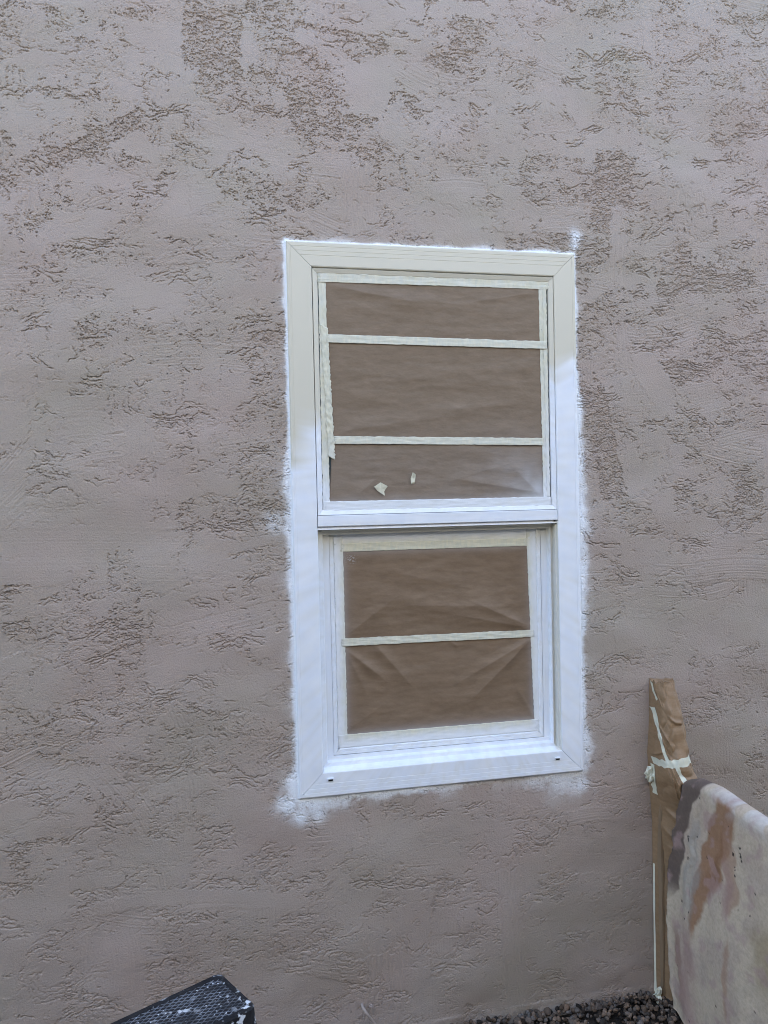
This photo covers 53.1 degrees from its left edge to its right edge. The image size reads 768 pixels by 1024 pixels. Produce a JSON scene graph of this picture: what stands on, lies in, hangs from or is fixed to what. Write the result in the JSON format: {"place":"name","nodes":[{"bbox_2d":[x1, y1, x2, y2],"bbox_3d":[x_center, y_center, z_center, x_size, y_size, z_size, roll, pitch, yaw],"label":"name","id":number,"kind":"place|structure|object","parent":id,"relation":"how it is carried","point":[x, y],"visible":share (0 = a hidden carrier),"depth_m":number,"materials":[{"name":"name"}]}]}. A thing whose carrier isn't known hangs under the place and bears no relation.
{"place":"outdoors","nodes":[
{"label":"outdoors","id":0,"kind":"place"},
{"bbox_2d":[512,998,681,1023],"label":"ground","id":1,"kind":"structure","parent":0,"point":[615,1018],"depth_m":2.46,"materials":[{"name":"grey gravel"}]},
{"bbox_2d":[111,974,256,1023],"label":"step stool","id":2,"kind":"object","parent":1,"relation":"on","point":[218,999],"visible":1,"depth_m":1.75,"materials":[{"name":"black plastic"}]},
{"bbox_2d":[0,0,767,1023],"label":"stucco wall","id":3,"kind":"structure","parent":1,"relation":"on","point":[176,176],"depth_m":2.30,"materials":[{"name":"paint"}]},
{"bbox_2d":[361,1003,375,1023],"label":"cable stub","id":4,"kind":"object","parent":3,"relation":"attached to","point":[371,1008],"visible":1,"depth_m":2.34,"materials":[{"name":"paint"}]},
{"bbox_2d":[286,241,582,798],"bbox_3d":[0.171,0.017,2.417,0.920,1.665,0.080,-1,1,-12],"label":"window","id":5,"kind":"structure","parent":3,"relation":"attached to","point":[555,745],"depth_m":2.38,"materials":[{"name":"plastic"}]},
{"bbox_2d":[318,282,329,501],"bbox_3d":[-0.179,-0.353,2.311,0.026,0.699,0.003,-1,1,-12],"label":"masking tape","id":6,"kind":"object","parent":5,"relation":"attached to","point":[324,434],"visible":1,"depth_m":2.31,"materials":[{"name":"white paper"}]},
{"bbox_2d":[320,324,334,458],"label":"masking tape","id":7,"kind":"object","parent":5,"relation":"attached to","point":[327,388],"visible":1,"depth_m":2.31,"materials":[{"name":"white paper"}]},
{"bbox_2d":[333,536,347,747],"bbox_3d":[-0.134,0.402,2.377,0.031,0.656,0.003,-1,1,-12],"label":"masking tape","id":8,"kind":"object","parent":5,"relation":"attached to","point":[340,649],"visible":1,"depth_m":2.38,"materials":[{"name":"white paper"}]},
{"bbox_2d":[326,282,539,340],"bbox_3d":[0.162,-0.613,2.378,0.694,0.187,0.006,-1,1,-12],"label":"masking paper","id":9,"kind":"object","parent":5,"relation":"attached to","point":[398,310],"visible":1,"depth_m":2.38,"materials":[{"name":"brown paper"}]},
{"bbox_2d":[317,273,548,288],"bbox_3d":[0.164,-0.712,2.376,0.745,0.030,0.002,-1,1,-12],"label":"masking tape","id":10,"kind":"object","parent":5,"relation":"attached to","point":[372,279],"visible":1,"depth_m":2.37,"materials":[{"name":"white paper"}]},
{"bbox_2d":[334,529,531,544],"bbox_3d":[0.169,0.079,2.436,0.662,0.038,0.003,-1,1,-12],"label":"masking tape","id":11,"kind":"object","parent":5,"relation":"attached to","point":[440,536],"visible":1,"depth_m":2.44,"materials":[{"name":"beige paper"}]},
{"bbox_2d":[340,538,526,551],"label":"masking tape","id":12,"kind":"object","parent":5,"relation":"attached to","point":[379,546],"visible":1,"depth_m":2.43,"materials":[{"name":"beige paper"}]},
{"bbox_2d":[328,342,541,437],"bbox_3d":[0.170,-0.372,2.384,0.698,0.313,0.006,-1,1,-12],"label":"masking paper","id":13,"kind":"object","parent":5,"relation":"attached to","point":[390,390],"visible":1,"depth_m":2.38,"materials":[{"name":"brown paper"}]},
{"bbox_2d":[329,444,542,501],"bbox_3d":[0.173,-0.129,2.388,0.696,0.194,0.006,-1,1,-12],"label":"masking paper","id":14,"kind":"object","parent":5,"relation":"attached to","point":[359,472],"visible":1,"depth_m":2.39,"materials":[{"name":"brown paper"}]},
{"bbox_2d":[374,482,387,494],"bbox_3d":[-0.009,-0.070,2.344,0.042,0.041,0.006,-1,1,-12],"label":"tape scrap","id":15,"kind":"object","parent":14,"relation":"attached to","point":[380,487],"visible":1,"depth_m":2.35,"materials":[{"name":"white paper"}]},
{"bbox_2d":[411,473,415,483],"bbox_3d":[0.090,-0.104,2.362,0.016,0.036,0.009,-1,1,-12],"label":"tape scrap","id":16,"kind":"object","parent":14,"relation":"attached to","point":[413,476],"visible":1,"depth_m":2.36,"materials":[{"name":"white paper"}]},
{"bbox_2d":[343,546,529,637],"bbox_3d":[0.175,0.253,2.436,0.624,0.301,0.016,-1,1,-12],"label":"masking paper","id":17,"kind":"object","parent":5,"relation":"attached to","point":[409,592],"visible":1,"depth_m":2.44,"materials":[{"name":"brown paper"}]},
{"bbox_2d":[326,334,546,348],"bbox_3d":[0.172,-0.526,2.379,0.711,0.033,0.003,-1,1,-12],"label":"masking tape","id":18,"kind":"object","parent":5,"relation":"attached to","point":[391,340],"visible":1,"depth_m":2.38,"materials":[{"name":"white paper"}]},
{"bbox_2d":[323,497,550,510],"bbox_3d":[0.176,-0.025,2.388,0.735,0.032,0.003,-1,1,-12],"label":"masking tape","id":19,"kind":"object","parent":5,"relation":"attached to","point":[418,504],"visible":1,"depth_m":2.38,"materials":[{"name":"white paper"}]},
{"bbox_2d":[341,630,533,646],"bbox_3d":[0.179,0.399,2.440,0.635,0.032,0.004,-1,1,-12],"label":"masking tape","id":20,"kind":"object","parent":5,"relation":"attached to","point":[345,642],"visible":1,"depth_m":2.44,"materials":[{"name":"beige paper"}]},
{"bbox_2d":[333,436,542,444],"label":"masking tape","id":21,"kind":"object","parent":5,"relation":"attached to","point":[430,440],"visible":1,"depth_m":2.38,"materials":[{"name":"white paper"}]},
{"bbox_2d":[338,719,538,747],"bbox_3d":[0.183,0.703,2.446,0.663,0.042,0.003,-1,1,-12],"label":"masking tape","id":22,"kind":"object","parent":5,"relation":"attached to","point":[407,735],"visible":1,"depth_m":2.44,"materials":[{"name":"white paper"}]},
{"bbox_2d":[345,637,533,733],"bbox_3d":[0.185,0.542,2.443,0.631,0.294,0.014,-1,1,-12],"label":"masking paper","id":23,"kind":"object","parent":5,"relation":"attached to","point":[395,687],"visible":1,"depth_m":2.44,"materials":[{"name":"brown paper"}]},
{"bbox_2d":[526,529,538,728],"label":"masking tape","id":24,"kind":"object","parent":5,"relation":"attached to","point":[531,562],"visible":1,"depth_m":2.50,"materials":[{"name":"white paper"}]},
{"bbox_2d":[538,289,548,496],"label":"masking tape","id":25,"kind":"object","parent":5,"relation":"attached to","point":[541,336],"visible":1,"depth_m":2.45,"materials":[{"name":"white paper"}]},
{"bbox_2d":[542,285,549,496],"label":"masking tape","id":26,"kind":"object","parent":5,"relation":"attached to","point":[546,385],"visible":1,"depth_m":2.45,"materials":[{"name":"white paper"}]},
{"bbox_2d":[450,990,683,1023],"bbox_3d":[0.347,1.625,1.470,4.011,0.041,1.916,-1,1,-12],"label":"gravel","id":27,"kind":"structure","parent":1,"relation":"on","point":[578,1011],"depth_m":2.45,"materials":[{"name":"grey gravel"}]},
{"bbox_2d":[644,678,697,1004],"bbox_3d":[0.941,1.093,2.484,0.134,1.102,0.157,-1,1,-12],"label":"wrapped post","id":28,"kind":"object","parent":27,"relation":"on","point":[669,772],"visible":0.45,"depth_m":2.50,"materials":[{"name":"paper"}]},
{"bbox_3d":[1.159,1.262,1.647,0.070,0.765,1.610,-1,1,-12],"label":"low fence","id":29,"kind":"object","parent":1,"relation":"on","visible":0},
{"bbox_2d":[666,778,767,1023],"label":"drop cloth","id":30,"kind":"object","parent":29,"relation":"hanging from","point":[717,911],"visible":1,"depth_m":2.22,"materials":[{"name":"fabric"}]}
]}

